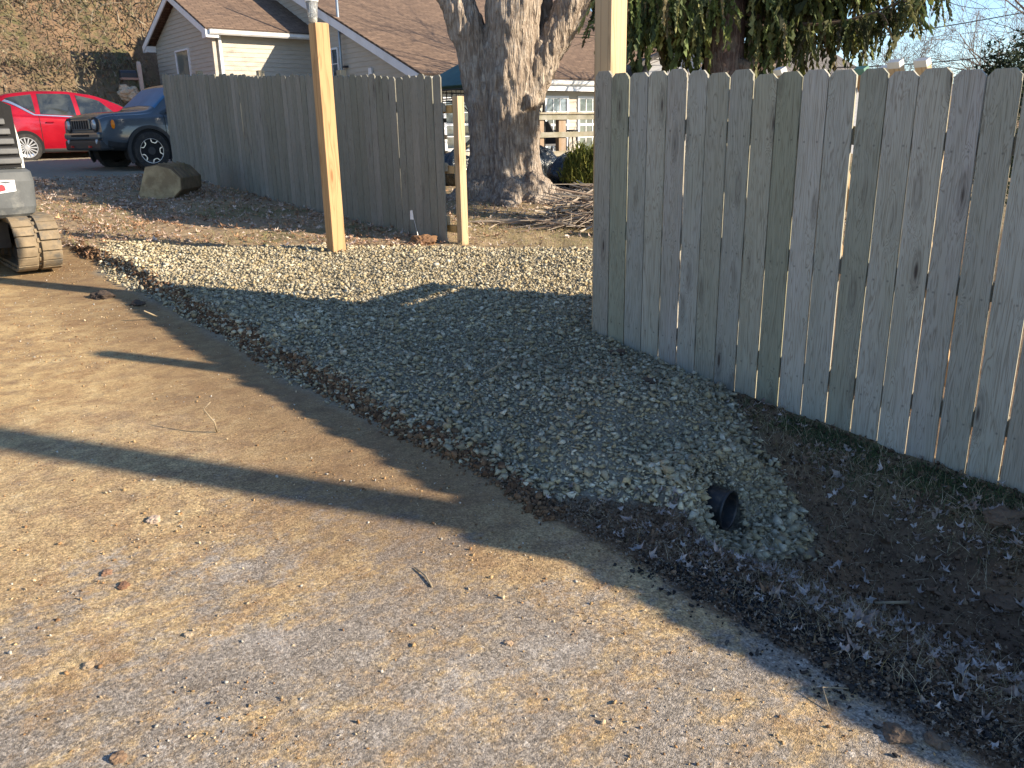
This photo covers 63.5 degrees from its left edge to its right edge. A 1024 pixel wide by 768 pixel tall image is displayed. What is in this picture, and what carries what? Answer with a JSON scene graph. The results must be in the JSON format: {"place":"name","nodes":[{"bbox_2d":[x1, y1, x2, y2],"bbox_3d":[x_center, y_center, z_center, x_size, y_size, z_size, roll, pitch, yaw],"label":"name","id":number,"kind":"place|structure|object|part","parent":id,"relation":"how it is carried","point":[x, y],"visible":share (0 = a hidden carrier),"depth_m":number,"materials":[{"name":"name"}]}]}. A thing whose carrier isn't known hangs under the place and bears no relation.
{"place":"outdoors","nodes":[
{"label":"outdoors","id":0,"kind":"place"},
{"bbox_2d":[36,187,385,248],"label":"verge grass","id":1,"kind":"structure","parent":0,"point":[118,225],"depth_m":10.32,"materials":[{"name":"brown plant"}]},
{"bbox_2d":[0,0,1023,767],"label":"ground","id":2,"kind":"structure","parent":0,"point":[416,716],"depth_m":3.09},
{"bbox_2d":[0,101,62,271],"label":"mini excavator","id":3,"kind":"object","parent":2,"relation":"on","point":[29,237],"visible":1,"depth_m":7.33,"materials":[{"name":"metal"}]},
{"bbox_2d":[0,91,122,160],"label":"red car","id":4,"kind":"object","parent":2,"relation":"on","point":[40,118],"visible":0.31,"depth_m":19.59,"materials":[{"name":"paint"}]},
{"bbox_3d":[-11.459,-6.519,19.263,0.560,0.432,0.199,-15,22,-38],"label":"side window","id":5,"kind":"part","parent":4,"relation":"part of","materials":[{"name":"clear glass"}]},
{"bbox_3d":[-10.861,-6.651,19.730,0.780,0.506,0.192,-15,22,-38],"label":"side window","id":6,"kind":"part","parent":4,"relation":"part of","materials":[{"name":"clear glass"}]},
{"bbox_3d":[-10.115,-6.806,20.340,1.030,0.546,0.194,-15,22,-38],"label":"side window","id":7,"kind":"part","parent":4,"relation":"part of","materials":[{"name":"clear glass"}]},
{"bbox_2d":[0,0,160,103],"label":"hillside brush","id":8,"kind":"object","parent":2,"relation":"on","point":[59,64],"visible":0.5,"depth_m":23.88,"materials":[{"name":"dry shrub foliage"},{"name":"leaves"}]},
{"bbox_2d":[81,661,94,669],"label":"dirt clod","id":9,"kind":"object","parent":2,"relation":"on","point":[87,665],"visible":1,"depth_m":2.51,"materials":[{"name":"beige soil"}]},
{"bbox_2d":[90,290,114,299],"bbox_3d":[-3.361,-0.717,6.784,0.189,0.094,0.158,8,19,27],"label":"dirt clod","id":10,"kind":"object","parent":2,"relation":"on","point":[102,294],"visible":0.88,"depth_m":6.74,"materials":[{"name":"brown soil"}]},
{"bbox_2d":[100,569,111,576],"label":"dirt clod","id":11,"kind":"object","parent":2,"relation":"on","point":[105,572],"visible":1,"depth_m":2.99,"materials":[{"name":"brown soil"}]},
{"bbox_2d":[108,750,127,764],"bbox_3d":[-1.036,0.985,2.179,0.050,0.025,0.048,-1,17,0],"label":"dirt clod","id":12,"kind":"object","parent":2,"relation":"on","point":[116,758],"visible":1,"depth_m":2.17,"materials":[{"name":"brown soil"}]},
{"bbox_2d":[64,85,172,168],"bbox_3d":[-6.958,-5.455,17.467,2.220,1.715,4.290,14,22,40],"label":"grey suv","id":13,"kind":"object","parent":2,"relation":"on","point":[133,130],"visible":0.41,"depth_m":16.12,"materials":[{"name":"paint"}]},
{"bbox_2d":[117,581,130,589],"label":"dirt clod","id":14,"kind":"object","parent":2,"relation":"on","point":[122,585],"visible":1,"depth_m":2.91,"materials":[{"name":"brown soil"}]},
{"bbox_2d":[117,84,138,102],"bbox_3d":[-10.743,-8.136,23.211,0.604,0.505,0.553,-10,19,-26],"label":"boulder","id":15,"kind":"object","parent":2,"relation":"on","point":[127,93],"visible":0.73,"depth_m":23.02,"materials":[{"name":"beige stone"}]},
{"bbox_2d":[119,61,143,90],"bbox_3d":[-10.680,-8.450,23.261,0.560,1.148,0.250,-15,22,-38],"label":"mailbox","id":16,"kind":"object","parent":2,"relation":"on","point":[127,74],"visible":0.8,"depth_m":23.18,"materials":[{"name":"paint"}]},
{"bbox_2d":[129,299,145,305],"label":"dirt clod","id":17,"kind":"object","parent":2,"relation":"on","point":[136,302],"visible":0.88,"depth_m":6.56,"materials":[{"name":"brown soil"}]},
{"bbox_2d":[146,515,160,523],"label":"dirt clod","id":18,"kind":"object","parent":2,"relation":"on","point":[153,519],"visible":1,"depth_m":3.35,"materials":[{"name":"beige soil"}]},
{"bbox_2d":[137,161,201,198],"bbox_3d":[-5.319,-3.128,12.722,0.806,0.549,0.868,-1,17,0],"label":"boulder","id":19,"kind":"object","parent":2,"relation":"on","point":[163,180],"visible":0.88,"depth_m":12.34,"materials":[{"name":"stone"}]},
{"bbox_2d":[184,631,193,637],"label":"dirt clod","id":20,"kind":"object","parent":2,"relation":"on","point":[189,634],"visible":1,"depth_m":2.66,"materials":[{"name":"beige soil"}]},
{"bbox_2d":[203,402,217,431],"bbox_3d":[-1.516,0.168,4.181,0.065,0.173,0.046,5,18,19],"label":"twig","id":21,"kind":"object","parent":2,"relation":"on","point":[210,417],"visible":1,"depth_m":4.16,"materials":[{"name":"beige wood"}]},
{"bbox_2d":[33,173,444,259],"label":"fallen leaves","id":22,"kind":"object","parent":2,"relation":"on","point":[121,199],"visible":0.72,"depth_m":10.74,"materials":[{"name":"brown plant"}]},
{"bbox_2d":[162,70,468,245],"bbox_3d":[-3.435,-3.525,12.153,0.177,2.435,8.905,-15,22,-38],"label":"weathered fence","id":23,"kind":"object","parent":2,"relation":"on","point":[257,134],"visible":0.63,"depth_m":10.68,"materials":[{"name":"grey wood"}]},
{"bbox_2d":[70,241,567,525],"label":"soil crumbs","id":24,"kind":"object","parent":2,"relation":"on","point":[539,497],"visible":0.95,"depth_m":4.61,"materials":[{"name":"brown soil"}]},
{"bbox_2d":[308,22,345,252],"bbox_3d":[-1.801,-2.305,8.119,0.140,2.274,0.140,-15,22,-38],"label":"gate post","id":25,"kind":"object","parent":2,"relation":"on","point":[319,38],"visible":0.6,"depth_m":8.03,"materials":[{"name":"yellow wood"}]},
{"bbox_2d":[305,0,317,22],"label":"plastic cup","id":26,"kind":"object","parent":25,"relation":"on","point":[312,8],"visible":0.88,"depth_m":7.73,"materials":[{"name":"white"}]},
{"bbox_2d":[142,0,656,155],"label":"beige house","id":27,"kind":"structure","parent":2,"relation":"on","point":[395,39],"depth_m":22.52,"materials":[{"name":"plastic"}]},
{"bbox_2d":[174,48,191,75],"bbox_3d":[-9.237,-8.741,23.350,0.060,1.290,1.040,-15,22,-38],"label":"window","id":28,"kind":"structure","parent":27,"relation":"in","point":[182,57],"depth_m":23.25,"materials":[{"name":"grey glass"}]},
{"bbox_2d":[330,47,339,76],"bbox_3d":[-5.026,-8.473,22.979,0.060,1.550,1.030,-15,22,-38],"label":"window","id":29,"kind":"structure","parent":27,"relation":"in","point":[335,61],"depth_m":22.63,"materials":[{"name":"white glass"}]},
{"bbox_2d":[442,97,469,151],"bbox_3d":[-1.327,-6.512,20.780,0.940,1.290,0.060,-15,22,-38],"label":"window","id":30,"kind":"structure","parent":27,"relation":"in","point":[448,127],"depth_m":20.68,"materials":[{"name":"white glass"}]},
{"bbox_2d":[545,96,568,150],"bbox_3d":[1.234,-7.148,22.836,0.890,1.510,0.060,-15,22,-38],"label":"window","id":31,"kind":"structure","parent":27,"relation":"in","point":[552,103],"depth_m":22.75,"materials":[{"name":"white glass"}]},
{"bbox_2d":[577,96,593,148],"bbox_3d":[2.202,-7.404,23.612,0.920,1.510,0.060,-15,22,-38],"label":"window","id":32,"kind":"structure","parent":27,"relation":"in","point":[584,103],"depth_m":23.46,"materials":[{"name":"white glass"}]},
{"bbox_2d":[410,210,417,234],"bbox_3d":[-1.100,-1.784,9.327,0.024,0.341,0.178,-15,22,-38],"label":"marker flag","id":33,"kind":"object","parent":2,"relation":"on","point":[411,215],"visible":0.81,"depth_m":9.31,"materials":[{"name":"plastic"}]},
{"bbox_2d":[414,567,432,587],"bbox_3d":[-0.318,0.701,3.009,0.016,0.014,0.142,-11,20,-29],"label":"twig","id":34,"kind":"object","parent":2,"relation":"on","point":[428,580],"visible":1,"depth_m":3.00,"materials":[{"name":"brown wood"}]},
{"bbox_2d":[410,234,437,245],"bbox_3d":[-0.989,-1.594,9.261,0.314,0.174,0.322,-6,18,-14],"label":"earth heap","id":35,"kind":"object","parent":2,"relation":"on","point":[426,238],"visible":0.77,"depth_m":9.15,"materials":[{"name":"orange soil"}]},
{"bbox_2d":[443,118,447,153],"bbox_3d":[-2.182,-4.712,16.554,2.200,1.140,0.081,-15,22,-38],"label":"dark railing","id":36,"kind":"object","parent":2,"relation":"on","point":[445,121],"visible":0.11,"depth_m":17.09,"materials":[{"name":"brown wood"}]},
{"bbox_2d":[444,149,468,185],"bbox_3d":[-1.007,-3.848,14.700,0.723,0.636,0.773,-1,17,0],"label":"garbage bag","id":37,"kind":"object","parent":2,"relation":"on","point":[449,159],"visible":0.21,"depth_m":14.47,"materials":[{"name":"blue plastic"}]},
{"bbox_2d":[97,239,824,561],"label":"gravel","id":38,"kind":"structure","parent":2,"relation":"on","point":[789,533],"depth_m":5.17,"materials":[{"name":"grey gravel"}]},
{"bbox_2d":[484,356,509,373],"bbox_3d":[-0.068,-0.118,4.846,0.048,0.026,0.405,5,18,20],"label":"twig","id":39,"kind":"object","parent":38,"relation":"on","point":[491,369],"visible":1,"depth_m":4.77,"materials":[{"name":"wood"}]},
{"bbox_2d":[0,263,952,767],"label":"dirt crumbs","id":40,"kind":"object","parent":2,"relation":"on","point":[310,537],"visible":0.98,"depth_m":3.01,"materials":[{"name":"soil"}]},
{"bbox_2d":[440,64,545,146],"bbox_3d":[-0.637,-5.292,16.474,1.860,2.403,1.860,-15,22,-38],"label":"gazebo","id":41,"kind":"object","parent":2,"relation":"on","point":[450,79],"visible":0.1,"depth_m":15.92,"materials":[{"name":"blue metal"}]},
{"bbox_2d":[503,640,512,645],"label":"dirt clod","id":42,"kind":"object","parent":2,"relation":"on","point":[507,642],"visible":1,"depth_m":2.66,"materials":[{"name":"beige soil"}]},
{"bbox_2d":[436,0,590,207],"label":"maple tree","id":43,"kind":"object","parent":2,"relation":"on","point":[510,54],"visible":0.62,"depth_m":12.08,"materials":[{"name":"brown plant"}]},
{"bbox_2d":[539,145,557,176],"bbox_3d":[0.543,-4.259,15.945,0.859,0.669,0.826,-1,17,0],"label":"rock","id":44,"kind":"object","parent":2,"relation":"on","point":[548,157],"visible":0.19,"depth_m":15.69,"materials":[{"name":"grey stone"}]},
{"bbox_2d":[547,152,579,187],"bbox_3d":[1.008,-3.825,14.750,0.786,0.620,0.750,-1,17,0],"label":"garbage bag","id":45,"kind":"object","parent":2,"relation":"on","point":[553,175],"visible":0.34,"depth_m":14.51,"materials":[{"name":"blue plastic"}]},
{"bbox_2d":[556,140,593,184],"bbox_3d":[1.453,-3.639,13.860,1.272,0.909,1.288,12,22,37],"label":"evergreen shrub","id":46,"kind":"object","parent":2,"relation":"on","point":[578,164],"visible":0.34,"depth_m":13.60,"materials":[{"name":"green plant"}]},
{"bbox_2d":[465,112,685,166],"bbox_3d":[1.398,-5.555,19.892,8.900,1.720,4.980,-15,22,-38],"label":"wooden fence","id":47,"kind":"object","parent":2,"relation":"on","point":[560,134],"depth_m":16.41,"materials":[{"name":"brown wood"}]},
{"bbox_2d":[545,121,555,148],"bbox_3d":[0.512,-5.155,17.587,0.885,0.801,0.620,-15,22,-38],"label":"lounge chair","id":48,"kind":"object","parent":47,"relation":"on","point":[550,141],"visible":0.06,"depth_m":17.56,"materials":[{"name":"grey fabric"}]},
{"bbox_2d":[469,180,682,232],"bbox_3d":[1.323,-2.317,10.470,3.815,0.622,1.628,-1,17,0],"label":"brush pile","id":49,"kind":"object","parent":2,"relation":"on","point":[578,219],"visible":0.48,"depth_m":10.33,"materials":[{"name":"brown plant"}]},
{"bbox_2d":[592,0,626,320],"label":"gate post","id":50,"kind":"object","parent":2,"relation":"on","point":[610,32],"visible":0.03,"depth_m":5.21,"materials":[{"name":"brown wood"}]},
{"bbox_2d":[609,349,625,355],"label":"dirt clod","id":51,"kind":"object","parent":2,"relation":"on","point":[619,351],"visible":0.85,"depth_m":5.30,"materials":[{"name":"soil"}]},
{"bbox_2d":[314,185,933,264],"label":"yard leaves","id":52,"kind":"object","parent":2,"relation":"on","point":[527,231],"visible":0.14,"depth_m":11.03,"materials":[{"name":"brown plant"}]},
{"bbox_2d":[642,377,658,384],"bbox_3d":[0.755,-0.008,4.562,0.100,0.052,0.101,-1,17,0],"label":"dirt clod","id":53,"kind":"object","parent":2,"relation":"on","point":[650,380],"visible":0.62,"depth_m":4.54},
{"bbox_2d":[705,485,738,530],"bbox_3d":[0.694,0.509,3.975,0.750,0.188,0.188,12,22,37],"label":"drain pipe","id":54,"kind":"object","parent":2,"relation":"on","point":[723,503],"visible":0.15,"depth_m":3.76,"materials":[{"name":"black plastic"}]},
{"bbox_2d":[464,457,1023,767],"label":"leaf fragments","id":55,"kind":"object","parent":2,"relation":"on","point":[1004,746],"visible":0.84,"depth_m":2.77,"materials":[{"name":"brown plant"}]},
{"bbox_2d":[630,48,858,153],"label":"neighbour house","id":56,"kind":"structure","parent":2,"relation":"on","point":[656,66],"depth_m":25.17,"materials":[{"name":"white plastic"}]},
{"bbox_2d":[482,390,1023,766],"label":"verge soil","id":57,"kind":"structure","parent":2,"relation":"on","point":[826,664],"depth_m":3.43,"materials":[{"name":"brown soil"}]},
{"bbox_2d":[746,25,763,72],"bbox_3d":[3.784,-8.070,12.129,3.498,11.300,3.500,-1,17,0],"label":"spruce tree","id":58,"kind":"object","parent":2,"relation":"on","point":[753,70],"depth_m":12.90,"materials":[{"name":"green plant"}]},
{"bbox_2d":[577,0,952,138],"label":"spruce tree","id":59,"kind":"object","parent":2,"relation":"on","point":[712,36],"visible":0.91,"depth_m":9.56,"materials":[{"name":"green plant"}]},
{"bbox_2d":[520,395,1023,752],"bbox_3d":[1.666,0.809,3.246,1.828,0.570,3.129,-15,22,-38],"label":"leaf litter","id":60,"kind":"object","parent":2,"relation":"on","point":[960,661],"visible":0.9,"depth_m":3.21,"materials":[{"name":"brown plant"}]},
{"bbox_2d":[570,0,1005,77],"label":"bare tree","id":61,"kind":"object","parent":2,"relation":"on","point":[775,63],"visible":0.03,"depth_m":18.24,"materials":[{"name":"brown plant"}]},
{"bbox_2d":[592,67,1023,492],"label":"weathered fence","id":62,"kind":"object","parent":2,"relation":"on","point":[764,178],"visible":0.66,"depth_m":4.26,"materials":[{"name":"grey wood"}]},
{"bbox_2d":[613,549,1023,766],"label":"asphalt crumbs","id":63,"kind":"object","parent":2,"relation":"on","point":[851,687],"visible":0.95,"depth_m":2.67,"materials":[{"name":"stone"}]},
{"bbox_2d":[773,66,863,330],"bbox_3d":[1.875,-0.886,4.844,0.040,2.009,0.065,-33,24,-9],"label":"lumber stud","id":64,"kind":"object","parent":2,"relation":"on","point":[778,71],"visible":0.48,"depth_m":4.44,"materials":[{"name":"brown wood"}]},
{"bbox_2d":[822,686,848,710],"bbox_3d":[0.958,0.912,2.455,0.143,0.038,0.054,-15,22,-38],"label":"twig","id":65,"kind":"object","parent":2,"relation":"on","point":[823,687],"visible":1,"depth_m":2.46,"materials":[{"name":"grey wood"}]},
{"bbox_2d":[846,172,866,284],"bbox_3d":[1.992,-0.838,4.737,0.037,1.955,0.065,-33,26,-12],"label":"lumber stud","id":66,"kind":"object","parent":2,"relation":"on","point":[848,193],"depth_m":4.59,"materials":[{"name":"brown wood"}]},
{"bbox_2d":[853,65,922,352],"bbox_3d":[2.133,-0.789,4.553,0.038,1.972,0.065,-35,28,-15],"label":"lumber stud","id":67,"kind":"object","parent":2,"relation":"on","point":[859,70],"visible":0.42,"depth_m":4.12,"materials":[{"name":"yellow wood"}]},
{"bbox_2d":[874,600,910,603],"bbox_3d":[1.581,0.909,3.441,0.162,0.029,0.016,-4,17,-10],"label":"twig","id":68,"kind":"object","parent":2,"relation":"on","point":[896,602],"visible":1,"depth_m":3.44,"materials":[{"name":"grey wood"}]},
{"bbox_2d":[882,722,913,744],"bbox_3d":[1.076,0.977,2.315,0.081,0.045,0.087,-1,17,0],"label":"dirt clod","id":69,"kind":"object","parent":2,"relation":"on","point":[895,733],"visible":1,"depth_m":2.30,"materials":[{"name":"brown soil"}]},
{"bbox_2d":[778,414,1023,574],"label":"green ground cover","id":70,"kind":"object","parent":2,"relation":"on","point":[819,426],"visible":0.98,"depth_m":3.96,"materials":[{"name":"green plant"}]},
{"bbox_2d":[828,56,996,67],"bbox_3d":[16.558,-10.261,23.626,14.538,2.027,0.032,0,17,4],"label":"power line","id":71,"kind":"object","parent":2,"relation":"on","point":[913,63],"visible":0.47,"depth_m":24.15,"materials":[{"name":"black metal"}]},
{"bbox_2d":[879,65,945,386],"bbox_3d":[2.208,-0.775,4.504,0.039,1.948,0.065,-34,28,-16],"label":"lumber stud","id":72,"kind":"object","parent":2,"relation":"on","point":[884,66],"visible":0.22,"depth_m":4.09,"materials":[{"name":"brown wood"}]},
{"bbox_2d":[846,10,982,103],"bbox_3d":[15.466,-12.340,34.215,5.957,6.026,7.078,-1,17,0],"label":"bare tree","id":73,"kind":"object","parent":2,"relation":"on","point":[923,53],"visible":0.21,"depth_m":32.53,"materials":[{"name":"brown plant"}]},
{"bbox_2d":[887,58,949,377],"bbox_3d":[2.219,-0.770,4.452,0.038,1.984,0.065,-37,31,-19],"label":"lumber stud","id":74,"kind":"object","parent":2,"relation":"on","point":[894,65],"visible":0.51,"depth_m":3.98,"materials":[{"name":"brown wood"}]},
{"bbox_2d":[913,57,957,330],"bbox_3d":[2.305,-0.751,4.383,0.038,1.967,0.065,-36,30,-19],"label":"lumber stud","id":75,"kind":"object","parent":2,"relation":"on","point":[921,65],"visible":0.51,"depth_m":3.93,"materials":[{"name":"brown wood"}]},
{"bbox_2d":[924,731,950,750],"bbox_3d":[1.174,0.989,2.293,0.061,0.036,0.071,-1,17,0],"label":"dirt clod","id":76,"kind":"object","parent":2,"relation":"on","point":[935,740],"visible":1,"depth_m":2.28,"materials":[{"name":"soil"}]},
{"bbox_2d":[886,12,1023,35],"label":"power line","id":77,"kind":"object","parent":2,"relation":"on","point":[970,21],"visible":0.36,"depth_m":23.79,"materials":[{"name":"black metal"}]},
{"bbox_2d":[898,0,1023,110],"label":"bare tree","id":78,"kind":"object","parent":2,"relation":"on","point":[967,66],"visible":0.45,"depth_m":32.18,"materials":[{"name":"brown plant"}]},
{"bbox_2d":[932,0,1023,65],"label":"bare tree","id":79,"kind":"object","parent":2,"relation":"on","point":[1020,5],"visible":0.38,"depth_m":16.88,"materials":[{"name":"brown plant"}]},
{"bbox_2d":[962,0,1023,48],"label":"bare tree","id":80,"kind":"object","parent":2,"relation":"on","point":[1007,12],"visible":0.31,"depth_m":39.71,"materials":[{"name":"brown plant"}]},
{"bbox_2d":[970,28,1023,206],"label":"evergreen shrub","id":81,"kind":"object","parent":2,"relation":"on","point":[999,61],"visible":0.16,"depth_m":11.78,"materials":[{"name":"green plant"}]},
{"bbox_2d":[982,505,1023,529],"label":"dirt clod","id":82,"kind":"object","parent":2,"relation":"on","point":[996,517],"visible":0.96,"depth_m":3.56,"materials":[{"name":"brown soil"}]},
{"bbox_2d":[985,594,1023,613],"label":"dirt clod","id":83,"kind":"object","parent":2,"relation":"on","point":[1009,604],"visible":1,"depth_m":3.29,"materials":[{"name":"soil"}]},
{"bbox_2d":[566,130,577,150],"bbox_3d":[1.293,-5.275,18.235,0.340,0.622,0.340,-8,18,-22],"label":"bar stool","id":84,"kind":"object","parent":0,"point":[572,137],"visible":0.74,"depth_m":18.08,"materials":[{"name":"white metal"}]},
{"bbox_2d":[391,201,843,247],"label":"lawn grass","id":85,"kind":"structure","parent":0,"point":[522,233],"depth_m":9.85,"materials":[{"name":"plant"}]},
{"bbox_2d":[590,0,1023,80],"label":"sky","id":86,"kind":"structure","parent":0,"point":[1000,12],"materials":[{"name":"blue"}]}
]}

